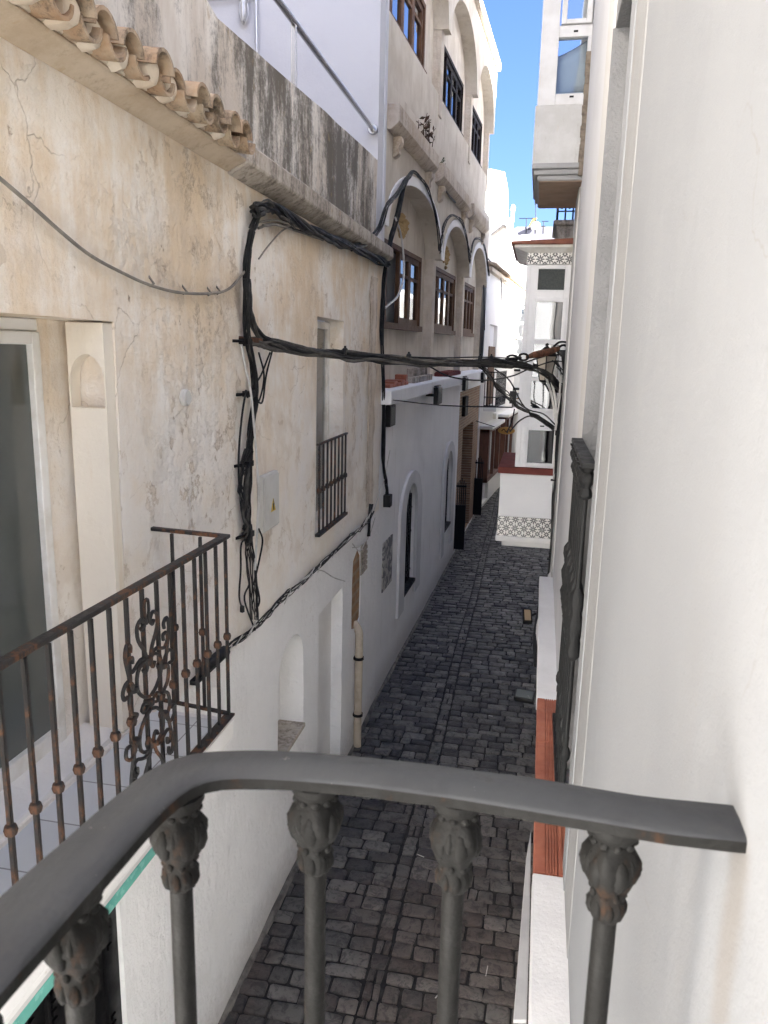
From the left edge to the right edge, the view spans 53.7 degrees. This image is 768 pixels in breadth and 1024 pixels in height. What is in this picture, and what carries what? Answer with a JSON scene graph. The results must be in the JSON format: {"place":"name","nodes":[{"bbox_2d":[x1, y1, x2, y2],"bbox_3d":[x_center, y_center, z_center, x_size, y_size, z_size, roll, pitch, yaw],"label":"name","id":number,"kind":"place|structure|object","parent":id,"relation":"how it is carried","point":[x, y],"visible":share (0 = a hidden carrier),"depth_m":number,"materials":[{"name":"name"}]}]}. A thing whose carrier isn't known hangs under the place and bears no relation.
{"place":"outdoors","nodes":[
{"label":"outdoors","id":0,"kind":"place"},
{"bbox_2d":[223,488,549,1023],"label":"street","id":1,"kind":"structure","parent":0,"point":[500,1003],"depth_m":7.94,"materials":[{"name":"grey stone"}]},
{"bbox_2d":[218,515,475,1023],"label":"wall foot mortar","id":2,"kind":"object","parent":1,"relation":"on","point":[264,932],"depth_m":7.08,"materials":[{"name":"grey concrete"}]},
{"bbox_2d":[0,0,392,1023],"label":"old plaster house","id":3,"kind":"structure","parent":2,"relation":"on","point":[164,142],"depth_m":4.35,"materials":[{"name":"paint"}]},
{"bbox_2d":[0,330,66,791],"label":"french door","id":4,"kind":"structure","parent":3,"relation":"in","point":[28,589],"depth_m":3.59,"materials":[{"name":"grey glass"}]},
{"bbox_2d":[25,906,121,1023],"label":"shop door","id":5,"kind":"structure","parent":3,"relation":"in","point":[107,1001],"depth_m":4.10,"materials":[{"name":"black paint"}]},
{"bbox_2d":[8,845,154,1023],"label":"shop sign","id":6,"kind":"object","parent":3,"relation":"attached to","point":[33,1001],"visible":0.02,"depth_m":3.99,"materials":[{"name":"teal plastic"}]},
{"bbox_2d":[0,526,234,885],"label":"balcony railing","id":7,"kind":"object","parent":3,"relation":"on","point":[145,661],"visible":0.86,"depth_m":3.23,"materials":[{"name":"metal"}]},
{"bbox_2d":[0,176,244,295],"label":"hanging cable","id":8,"kind":"object","parent":3,"relation":"attached to","point":[45,217],"visible":1,"depth_m":3.56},
{"bbox_2d":[180,389,191,405],"bbox_3d":[-1.185,-0.679,4.509,0.050,0.100,0.100,4,12,11],"label":"cover plate","id":9,"kind":"object","parent":3,"relation":"attached to","point":[185,397],"visible":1,"depth_m":4.48,"materials":[{"name":"plastic"}]},
{"bbox_2d":[190,646,229,685],"bbox_3d":[-1.141,0.999,5.081,0.110,0.128,0.512,4,12,11],"label":"cable splice","id":10,"kind":"object","parent":3,"relation":"attached to","point":[213,660],"visible":0.39,"depth_m":4.97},
{"bbox_2d":[239,336,262,342],"bbox_3d":[-0.894,-1.238,5.548,0.083,0.084,0.667,6,13,22],"label":"cable bracket","id":11,"kind":"object","parent":3,"relation":"attached to","point":[255,340],"visible":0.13,"depth_m":5.41,"materials":[{"name":"metal"}]},
{"bbox_2d":[242,279,561,392],"bbox_3d":[0.516,-1.498,7.079,0.202,0.900,4.754,11,15,39],"label":"cable bundle","id":12,"kind":"object","parent":11,"relation":"attached to","point":[284,346],"visible":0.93,"depth_m":6.29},
{"bbox_2d":[428,361,561,380],"bbox_3d":[1.254,-1.483,7.929,0.016,0.215,2.536,12,16,40],"label":"loose wire","id":13,"kind":"object","parent":12,"relation":"hanging from","point":[489,379],"visible":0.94,"depth_m":7.72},
{"bbox_2d":[478,366,554,430],"bbox_3d":[1.547,-1.190,8.341,0.090,0.845,1.816,11,15,40],"label":"cable bundle","id":14,"kind":"object","parent":12,"relation":"hanging from","point":[512,398],"visible":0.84,"depth_m":8.11,"materials":[{"name":"black rubber"}]},
{"bbox_2d":[506,409,514,432],"bbox_3d":[1.367,-0.982,8.178,0.016,0.257,0.135,12,16,40],"label":"loose wire","id":15,"kind":"object","parent":14,"relation":"hanging from","point":[511,421],"visible":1,"depth_m":8.19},
{"bbox_2d":[494,369,554,424],"bbox_3d":[1.588,-1.241,8.372,0.016,0.674,1.372,12,16,40],"label":"loose wire","id":16,"kind":"object","parent":14,"relation":"attached to","point":[520,399],"visible":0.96,"depth_m":8.25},
{"bbox_2d":[510,415,553,431],"bbox_3d":[1.676,-0.994,8.533,0.016,0.192,0.951,12,16,40],"label":"loose wire","id":17,"kind":"object","parent":14,"relation":"attached to","point":[524,418],"visible":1,"depth_m":8.36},
{"bbox_2d":[232,216,272,630],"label":"wall cables","id":18,"kind":"object","parent":3,"relation":"attached to","point":[244,465],"depth_m":5.49,"materials":[{"name":"black rubber"}]},
{"bbox_2d":[257,470,278,533],"bbox_3d":[-0.914,-0.085,6.023,0.065,0.450,0.360,4,12,11],"label":"meter box","id":19,"kind":"object","parent":3,"relation":"attached to","point":[269,503],"visible":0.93,"depth_m":5.95,"materials":[{"name":"plastic"}]},
{"bbox_2d":[264,472,278,530],"bbox_3d":[-0.891,-0.083,6.018,0.008,0.420,0.330,4,12,11],"label":"box door","id":20,"kind":"structure","parent":19,"relation":"in","point":[271,483],"depth_m":5.99,"materials":[{"name":"plastic"}]},
{"bbox_2d":[205,511,373,659],"bbox_3d":[-0.672,0.530,7.530,0.079,0.164,5.321,4,12,11],"label":"cable bundle","id":21,"kind":"object","parent":3,"relation":"attached to","point":[330,555],"visible":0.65,"depth_m":6.75,"materials":[{"name":"black rubber"}]},
{"bbox_2d":[257,219,323,259],"bbox_3d":[-0.731,-2.177,6.199,0.073,0.401,1.636,4,12,11],"label":"cable bundle","id":22,"kind":"object","parent":3,"relation":"attached to","point":[281,224],"visible":0.71,"depth_m":5.78,"materials":[{"name":"black rubber"}]},
{"bbox_2d":[230,451,389,649],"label":"cable clips","id":23,"kind":"object","parent":3,"relation":"attached to","point":[366,520],"visible":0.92,"depth_m":8.10,"materials":[{"name":"black plastic"}]},
{"bbox_2d":[249,198,390,267],"bbox_3d":[-0.432,-2.633,7.492,0.121,0.270,4.731,4,12,11],"label":"cable bundle","id":24,"kind":"object","parent":3,"relation":"attached to","point":[264,207],"visible":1,"depth_m":6.31,"materials":[{"name":"black rubber"}]},
{"bbox_2d":[315,321,329,521],"bbox_3d":[-0.732,-0.911,7.860,0.055,2.080,1.025,4,12,11],"label":"window","id":25,"kind":"structure","parent":3,"relation":"in","point":[323,328],"depth_m":8.14,"materials":[{"name":"white glass"}]},
{"bbox_2d":[273,0,377,134],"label":"terrace railing","id":26,"kind":"object","parent":3,"relation":"attached to","point":[296,27],"visible":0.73,"depth_m":6.52,"materials":[{"name":"silver metal"}]},
{"bbox_2d":[315,432,347,536],"bbox_3d":[-0.535,-0.315,7.928,0.050,0.925,1.140,4,12,11],"label":"window railing","id":27,"kind":"object","parent":3,"relation":"attached to","point":[338,518],"depth_m":7.85,"materials":[{"name":"metal"}]},
{"bbox_2d":[353,620,363,747],"bbox_3d":[-0.355,2.203,9.682,0.203,1.696,0.127,12,16,40],"label":"downpipe","id":28,"kind":"object","parent":3,"relation":"attached to","point":[358,657],"visible":0.98,"depth_m":9.61,"materials":[{"name":"beige metal"}]},
{"bbox_2d":[360,541,367,575],"bbox_3d":[-0.255,0.594,9.758,0.030,0.380,0.300,4,12,11],"label":"wall vent","id":29,"kind":"object","parent":3,"relation":"attached to","point":[363,559],"depth_m":9.69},
{"bbox_2d":[367,504,372,536],"bbox_3d":[-0.180,0.105,9.849,0.059,0.418,0.138,4,12,11],"label":"cable end","id":30,"kind":"object","parent":3,"relation":"attached to","point":[369,523],"visible":0.96,"depth_m":9.82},
{"bbox_2d":[350,178,406,250],"bbox_3d":[-0.019,-3.682,9.233,0.080,1.353,3.016,4,12,11],"label":"cable bundle","id":31,"kind":"object","parent":3,"relation":"attached to","point":[389,202],"visible":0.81,"depth_m":9.35,"materials":[{"name":"black rubber"}]},
{"bbox_2d":[208,0,500,697],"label":"arcaded house","id":32,"kind":"structure","parent":1,"relation":"on","point":[400,68],"depth_m":13.24,"materials":[{"name":"white paint"}]},
{"bbox_2d":[207,0,257,52],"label":"bulkhead lamp","id":33,"kind":"object","parent":32,"relation":"attached to","point":[243,11],"visible":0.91,"depth_m":9.15,"materials":[{"name":"silver metal"}]},
{"bbox_2d":[379,266,391,507],"bbox_3d":[0.036,-1.648,10.317,0.104,3.305,0.670,4,12,11],"label":"cable bundle","id":34,"kind":"object","parent":32,"relation":"attached to","point":[387,499],"visible":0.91,"depth_m":10.22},
{"bbox_2d":[381,534,392,592],"bbox_3d":[0.049,0.760,11.330,0.014,0.740,0.641,4,12,12],"label":"mosaic plaque","id":35,"kind":"object","parent":32,"relation":"attached to","point":[387,546],"visible":1,"depth_m":11.28,"materials":[{"name":"grey tile"}]},
{"bbox_2d":[386,404,395,426],"bbox_3d":[0.090,-1.385,10.767,0.100,0.330,0.386,4,12,11],"label":"floodlight","id":36,"kind":"object","parent":32,"relation":"attached to","point":[390,415],"visible":0.75,"depth_m":10.63,"materials":[{"name":"black paint"}]},
{"bbox_2d":[385,374,407,387],"bbox_3d":[0.114,-1.972,11.391,0.280,0.156,1.506,4,12,12],"label":"roof tile stack","id":37,"kind":"object","parent":32,"relation":"on","point":[400,380],"visible":0.66,"depth_m":11.49,"materials":[{"name":"ceramic"}]},
{"bbox_2d":[384,238,421,331],"bbox_3d":[0.228,-3.587,12.156,0.160,1.346,3.755,4,12,12],"label":"window","id":38,"kind":"structure","parent":32,"relation":"in","point":[407,306],"depth_m":12.85,"materials":[{"name":"brown wood"}]},
{"bbox_2d":[389,0,426,73],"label":"window","id":39,"kind":"structure","parent":32,"relation":"in","point":[410,15],"depth_m":11.87,"materials":[{"name":"brown wood"}]},
{"bbox_2d":[407,367,431,382],"bbox_3d":[0.600,-2.420,13.334,0.220,0.242,1.806,4,12,12],"label":"ledge trough","id":40,"kind":"object","parent":32,"relation":"on","point":[416,374],"visible":0.8,"depth_m":12.98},
{"bbox_2d":[416,115,435,146],"bbox_3d":[0.652,-5.905,11.698,0.235,0.433,1.106,3,12,8],"label":"cornice plant","id":41,"kind":"object","parent":32,"relation":"on","point":[428,135],"visible":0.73,"depth_m":11.67,"materials":[{"name":"brown plant"}]},
{"bbox_2d":[426,385,442,403],"bbox_3d":[0.889,-2.130,13.764,0.282,0.337,0.560,4,12,11],"label":"floodlight","id":42,"kind":"object","parent":32,"relation":"attached to","point":[437,396],"visible":0.84,"depth_m":13.54,"materials":[{"name":"black paint"}]},
{"bbox_2d":[388,170,489,276],"bbox_3d":[1.618,-5.515,16.351,0.089,1.938,14.159,4,12,12],"label":"cable bundle","id":43,"kind":"object","parent":32,"relation":"attached to","point":[398,211],"visible":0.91,"depth_m":12.53,"materials":[{"name":"black rubber"}]},
{"bbox_2d":[385,217,404,308],"bbox_3d":[0.161,-3.358,10.322,0.028,1.213,1.161,4,12,12],"label":"hanging cable","id":44,"kind":"object","parent":43,"relation":"hanging from","point":[394,300],"visible":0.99,"depth_m":10.64,"materials":[{"name":"grey rubber"}]},
{"bbox_2d":[434,266,455,334],"bbox_3d":[1.302,-4.624,16.747,0.160,1.408,3.405,4,12,12],"label":"window","id":45,"kind":"structure","parent":32,"relation":"in","point":[445,285],"depth_m":16.94,"materials":[{"name":"brown wood"}]},
{"bbox_2d":[434,370,460,376],"bbox_3d":[1.443,-3.118,17.027,0.300,0.102,2.108,4,12,12],"label":"roof tile stack","id":46,"kind":"object","parent":32,"relation":"on","point":[452,372],"visible":0.86,"depth_m":16.48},
{"bbox_2d":[446,190,455,202],"bbox_3d":[1.210,-6.129,14.301,0.036,0.286,2.068,4,12,12],"label":"hanging cable","id":47,"kind":"object","parent":32,"relation":"attached to","point":[451,198],"visible":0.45,"depth_m":14.59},
{"bbox_2d":[393,399,512,407],"bbox_3d":[0.700,-1.339,9.297,0.016,0.094,2.686,-6,14,-30],"label":"loose wire","id":48,"kind":"object","parent":32,"relation":"attached to","point":[455,405],"visible":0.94,"depth_m":9.03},
{"bbox_2d":[443,45,463,136],"bbox_3d":[1.398,-8.757,15.879,0.160,1.364,3.405,4,12,12],"label":"window","id":49,"kind":"structure","parent":32,"relation":"in","point":[453,86],"depth_m":16.11,"materials":[{"name":"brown wood"}]},
{"bbox_2d":[461,376,467,390],"bbox_3d":[1.801,-3.000,17.665,0.282,0.326,0.560,4,12,11],"label":"floodlight","id":50,"kind":"object","parent":32,"relation":"attached to","point":[464,384],"visible":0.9,"depth_m":17.43,"materials":[{"name":"black paint"}]},
{"bbox_2d":[462,396,468,416],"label":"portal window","id":51,"kind":"structure","parent":32,"relation":"in","point":[465,400],"depth_m":19.37,"materials":[{"name":"black"}]},
{"bbox_2d":[463,282,474,336],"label":"window","id":52,"kind":"structure","parent":32,"relation":"in","point":[469,295],"depth_m":21.41,"materials":[{"name":"brown wood"}]},
{"bbox_2d":[471,106,481,167],"bbox_3d":[2.370,-9.884,19.978,0.160,1.397,3.105,4,12,12],"label":"window","id":53,"kind":"structure","parent":32,"relation":"in","point":[476,141],"depth_m":20.52,"materials":[{"name":"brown wood"}]},
{"bbox_2d":[481,371,485,382],"bbox_3d":[2.748,-3.870,21.730,0.282,0.316,0.560,4,12,11],"label":"floodlight","id":54,"kind":"object","parent":32,"relation":"attached to","point":[483,374],"visible":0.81,"depth_m":21.48,"materials":[{"name":"black paint"}]},
{"bbox_2d":[477,421,514,433],"bbox_3d":[3.199,-2.581,22.859,1.494,0.422,0.148,6,13,22],"label":"oval sign","id":55,"kind":"object","parent":32,"relation":"attached to","point":[502,430],"visible":0.82,"depth_m":22.69,"materials":[{"name":"yellow wood"}]},
{"bbox_2d":[478,238,525,505],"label":"white lane house","id":56,"kind":"structure","parent":1,"relation":"on","point":[498,333],"depth_m":26.18,"materials":[{"name":"paint"}]},
{"bbox_2d":[478,425,500,482],"bbox_3d":[3.512,-2.010,25.208,0.299,1.703,2.631,5,12,16],"label":"boxed window","id":57,"kind":"structure","parent":56,"relation":"in","point":[489,444],"depth_m":24.68,"materials":[{"name":"wood"}]},
{"bbox_2d":[483,346,506,411],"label":"balcony","id":58,"kind":"structure","parent":56,"relation":"attached to","point":[500,398],"depth_m":24.66,"materials":[{"name":"black metal"}]},
{"bbox_2d":[486,346,494,404],"bbox_3d":[3.509,-4.485,24.965,0.028,1.880,1.307,5,12,16],"label":"balcony door","id":59,"kind":"structure","parent":58,"relation":"in","point":[491,350],"depth_m":24.86,"materials":[{"name":"brown wood"}]},
{"bbox_2d":[483,258,517,329],"bbox_3d":[4.000,-7.105,25.686,0.092,2.079,8.329,5,12,16],"label":"hanging cable","id":60,"kind":"object","parent":56,"relation":"attached to","point":[501,298],"visible":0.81,"depth_m":22.78,"materials":[{"name":"plastic"}]},
{"bbox_2d":[485,169,530,272],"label":"rooftop house","id":61,"kind":"structure","parent":56,"relation":"on","point":[496,207],"depth_m":43.73,"materials":[{"name":"white paint"}]},
{"bbox_2d":[506,205,514,236],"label":"chimney pot","id":62,"kind":"object","parent":61,"relation":"on","point":[509,225],"visible":0.97,"depth_m":41.99,"materials":[{"name":"white paint"}]},
{"bbox_2d":[498,413,517,463],"bbox_3d":[4.876,-2.925,29.756,0.299,1.891,4.338,5,12,16],"label":"boxed window","id":63,"kind":"structure","parent":56,"relation":"in","point":[506,440],"depth_m":29.10,"materials":[{"name":"wood"}]},
{"bbox_2d":[512,298,524,452],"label":"corner house","id":64,"kind":"structure","parent":1,"relation":"on","point":[518,336],"depth_m":30.78,"materials":[{"name":"paint"}]},
{"bbox_2d":[514,306,523,368],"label":"window","id":65,"kind":"structure","parent":64,"relation":"in","point":[518,307],"depth_m":30.49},
{"bbox_2d":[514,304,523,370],"bbox_3d":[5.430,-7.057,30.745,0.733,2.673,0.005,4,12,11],"label":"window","id":66,"kind":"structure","parent":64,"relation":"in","point":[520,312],"depth_m":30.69,"materials":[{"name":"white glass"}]},
{"bbox_2d":[528,0,767,1023],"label":"white house","id":67,"kind":"structure","parent":1,"relation":"on","point":[664,411],"depth_m":1.43,"materials":[{"name":"paint"}]},
{"bbox_2d":[0,750,746,1023],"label":"balcony railing","id":68,"kind":"object","parent":67,"relation":"attached to","point":[54,914],"visible":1,"depth_m":0.89,"materials":[{"name":"grey metal"}]},
{"bbox_2d":[513,833,530,1022],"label":"awning board","id":69,"kind":"object","parent":67,"relation":"attached to","point":[520,1007],"visible":1,"depth_m":3.53,"materials":[{"name":"white paint"}]},
{"bbox_2d":[514,688,535,704],"bbox_3d":[1.254,1.525,6.364,0.324,0.163,0.141,4,12,11],"label":"floodlight","id":70,"kind":"object","parent":67,"relation":"attached to","point":[525,696],"visible":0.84,"depth_m":6.35,"materials":[{"name":"black paint"}]},
{"bbox_2d":[522,609,535,623],"bbox_3d":[1.678,1.133,8.322,0.309,0.181,0.158,2,12,3],"label":"floodlight","id":71,"kind":"object","parent":67,"relation":"attached to","point":[527,614],"visible":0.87,"depth_m":8.30,"materials":[{"name":"black paint"}]},
{"bbox_2d":[508,341,565,361],"bbox_3d":[1.724,-1.779,8.408,0.084,0.257,1.319,12,16,42],"label":"lamp bracket","id":72,"kind":"object","parent":67,"relation":"attached to","point":[544,352],"visible":0.76,"depth_m":8.36,"materials":[{"name":"black metal"}]},
{"bbox_2d":[268,343,508,363],"bbox_3d":[0.224,-1.399,6.757,0.071,0.187,3.616,12,16,40],"label":"carrier wire","id":73,"kind":"object","parent":72,"relation":"attached to","point":[479,357],"visible":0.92,"depth_m":7.16,"materials":[{"name":"black metal"}]},
{"bbox_2d":[525,353,555,362],"bbox_3d":[1.739,-1.715,8.435,0.016,0.118,0.640,12,16,40],"label":"loose wire","id":74,"kind":"object","parent":72,"relation":"attached to","point":[537,358],"visible":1,"depth_m":8.35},
{"bbox_2d":[533,572,550,666],"bbox_3d":[1.676,1.081,7.893,0.184,0.393,2.022,4,12,14],"label":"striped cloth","id":75,"kind":"object","parent":67,"relation":"hanging from","point":[535,636],"visible":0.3,"depth_m":7.33,"materials":[{"name":"white fabric"}]},
{"bbox_2d":[537,343,561,392],"bbox_3d":[1.941,-1.689,8.916,0.346,0.582,0.255,11,15,39],"label":"street lantern","id":76,"kind":"object","parent":67,"relation":"attached to","point":[548,367],"visible":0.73,"depth_m":8.90,"materials":[{"name":"black metal"}]},
{"bbox_2d":[545,350,565,573],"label":"wall cables","id":77,"kind":"object","parent":67,"relation":"attached to","point":[557,411],"depth_m":8.84,"materials":[{"name":"plastic"}]},
{"bbox_2d":[532,0,593,208],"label":"oriel window","id":78,"kind":"structure","parent":67,"relation":"attached to","point":[559,144],"depth_m":7.22,"materials":[{"name":"white paint"}]},
{"bbox_2d":[538,41,586,92],"bbox_3d":[1.799,-4.231,7.363,0.602,0.571,0.244,4,12,11],"label":"window pane","id":79,"kind":"object","parent":78,"relation":"on","point":[571,71],"visible":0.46,"depth_m":7.26,"materials":[{"name":"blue glass"}]},
{"bbox_2d":[552,438,594,782],"bbox_3d":[0.970,0.519,3.953,0.086,1.704,1.070,4,12,11],"label":"window railing","id":80,"kind":"object","parent":67,"relation":"attached to","point":[582,466],"depth_m":3.63,"materials":[{"name":"grey metal"}]},
{"bbox_2d":[483,0,583,228],"label":"sky","id":81,"kind":"structure","parent":0,"point":[515,25],"materials":[{"name":"blue"}]},
{"bbox_2d":[513,227,554,239],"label":"house","id":82,"kind":"structure","parent":0,"point":[540,235],"depth_m":57.83,"materials":[{"name":"white paint"}]},
{"bbox_2d":[519,218,533,233],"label":"roof antenna","id":83,"kind":"object","parent":82,"relation":"on","point":[526,222],"visible":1,"depth_m":57.78,"materials":[{"name":"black metal"}]},
{"bbox_2d":[531,222,540,229],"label":"roof dome","id":84,"kind":"structure","parent":82,"relation":"on","point":[535,225],"depth_m":57.00,"materials":[{"name":"white paint"}]},
{"label":"ground","id":85,"kind":"structure","parent":0,"visible":0},
{"bbox_3d":[6.506,-5.202,15.277,5.663,14.200,15.240,4,12,11],"label":"tall house","id":86,"kind":"object","parent":85,"relation":"on","visible":0},
{"bbox_2d":[495,238,572,548],"bbox_3d":[1.970,-1.569,9.936,0.763,3.832,1.700,4,12,11],"label":"bay window","id":87,"kind":"structure","parent":86,"relation":"attached to","point":[525,470],"depth_m":9.43,"materials":[{"name":"white paint"}]},
{"bbox_2d":[552,208,574,238],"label":"corbelled balcony","id":88,"kind":"structure","parent":86,"relation":"attached to","point":[563,229],"depth_m":14.33,"materials":[{"name":"grey concrete"}]}
]}

